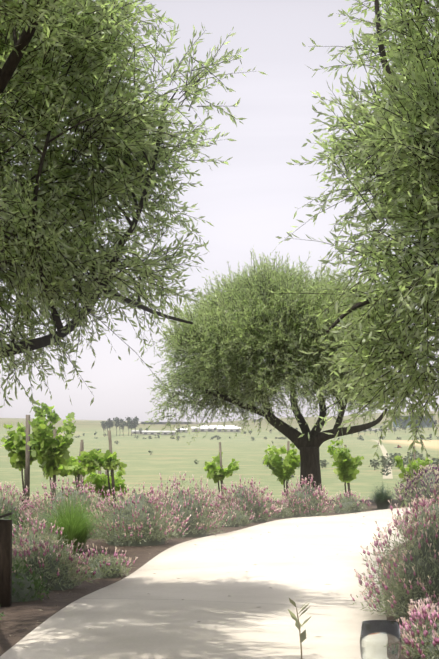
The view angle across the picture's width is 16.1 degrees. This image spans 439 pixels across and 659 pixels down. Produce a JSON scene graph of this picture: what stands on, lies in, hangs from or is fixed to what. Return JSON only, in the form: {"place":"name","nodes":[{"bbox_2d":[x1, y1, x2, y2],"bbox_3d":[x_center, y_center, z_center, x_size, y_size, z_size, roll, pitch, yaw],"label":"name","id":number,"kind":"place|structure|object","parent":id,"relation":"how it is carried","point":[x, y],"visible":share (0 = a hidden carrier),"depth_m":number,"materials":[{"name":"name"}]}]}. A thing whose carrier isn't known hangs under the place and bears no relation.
{"place":"outdoors","nodes":[
{"label":"outdoors","id":0,"kind":"place"},
{"bbox_2d":[0,506,425,658],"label":"concrete path","id":1,"kind":"structure","parent":0,"point":[237,611],"depth_m":12.49,"materials":[{"name":"beige concrete"}]},
{"bbox_2d":[0,411,438,658],"bbox_3d":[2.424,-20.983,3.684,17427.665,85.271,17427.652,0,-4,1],"label":"ground","id":2,"kind":"structure","parent":0,"point":[168,457],"depth_m":763.46,"materials":[{"name":"green plant"}]},
{"bbox_2d":[0,512,12,606],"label":"wooden post","id":3,"kind":"object","parent":2,"relation":"on","point":[5,563],"visible":0.85,"depth_m":12.32,"materials":[{"name":"brown wood"}]},
{"bbox_2d":[0,506,112,619],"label":"green shrubs","id":4,"kind":"object","parent":2,"relation":"on","point":[37,584],"visible":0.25,"depth_m":12.87,"materials":[{"name":"green plant"}]},
{"bbox_2d":[18,485,124,553],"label":"ornamental grass","id":5,"kind":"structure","parent":2,"relation":"on","point":[75,525],"depth_m":17.54,"materials":[{"name":"green plant"}]},
{"bbox_2d":[0,0,266,416],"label":"tree","id":6,"kind":"object","parent":2,"relation":"on","point":[43,43],"visible":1,"depth_m":11.53,"materials":[{"name":"green plant"}]},
{"bbox_2d":[6,515,404,656],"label":"fallen leaves and chips","id":7,"kind":"object","parent":2,"relation":"on","point":[177,578],"visible":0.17,"depth_m":15.19,"materials":[{"name":"brown plant"}]},
{"bbox_2d":[1,400,432,508],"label":"grapevines","id":8,"kind":"object","parent":2,"relation":"on","point":[46,447],"visible":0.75,"depth_m":28.18,"materials":[{"name":"green plant"}]},
{"bbox_2d":[0,469,438,658],"bbox_3d":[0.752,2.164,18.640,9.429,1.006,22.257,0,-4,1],"label":"lavender foliage","id":9,"kind":"object","parent":2,"relation":"on","point":[398,587],"visible":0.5,"depth_m":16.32,"materials":[{"name":"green plant"}]},
{"bbox_2d":[393,465,438,500],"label":"sage flower heads","id":10,"kind":"object","parent":9,"relation":"on","point":[422,469],"visible":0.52,"depth_m":28.00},
{"bbox_2d":[0,464,438,652],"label":"flowers","id":11,"kind":"object","parent":2,"relation":"on","point":[419,609],"visible":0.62,"depth_m":18.46,"materials":[{"name":"purple plant"}]},
{"bbox_2d":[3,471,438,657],"bbox_3d":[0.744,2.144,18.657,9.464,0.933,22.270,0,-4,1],"label":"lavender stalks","id":12,"kind":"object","parent":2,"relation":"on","point":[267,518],"visible":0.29,"depth_m":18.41,"materials":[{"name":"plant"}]},
{"bbox_2d":[6,416,438,476],"bbox_3d":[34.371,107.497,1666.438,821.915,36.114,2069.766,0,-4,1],"label":"distant trees","id":13,"kind":"object","parent":2,"relation":"on","point":[131,424],"visible":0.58,"depth_m":2201.66,"materials":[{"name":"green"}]},
{"bbox_2d":[135,249,398,503],"bbox_3d":[1.073,0.938,28.978,5.079,4.775,3.747,0,-4,1],"label":"tree","id":14,"kind":"object","parent":2,"relation":"on","point":[241,332],"visible":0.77,"depth_m":28.23,"materials":[{"name":"green plant"}]},
{"bbox_2d":[132,414,434,434],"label":"distant buildings","id":15,"kind":"structure","parent":2,"relation":"on","point":[230,428],"depth_m":2393.50,"materials":[{"name":"grey"}]},
{"bbox_2d":[258,0,438,508],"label":"tree","id":16,"kind":"object","parent":2,"relation":"on","point":[402,150],"visible":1,"depth_m":10.42,"materials":[{"name":"green plant"}]},
{"bbox_2d":[357,484,404,509],"bbox_3d":[2.831,2.872,27.037,1.035,0.501,1.014,3,-5,-43],"label":"dark grass tuft","id":17,"kind":"object","parent":2,"relation":"on","point":[380,499],"visible":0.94,"depth_m":26.94,"materials":[{"name":"green plant"}]},
{"bbox_2d":[0,474,438,658],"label":"lavender flower heads","id":18,"kind":"object","parent":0,"point":[424,617],"visible":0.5,"depth_m":18.26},
{"bbox_2d":[0,0,438,422],"label":"sky","id":19,"kind":"structure","parent":0,"point":[250,201],"materials":[{"name":"white"}]},
{"bbox_2d":[374,440,392,478],"bbox_3d":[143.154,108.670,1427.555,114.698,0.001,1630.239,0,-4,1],"label":"farm dirt road","id":20,"kind":"structure","parent":0,"point":[384,452],"depth_m":902.21,"materials":[{"name":"beige soil"}]}
]}

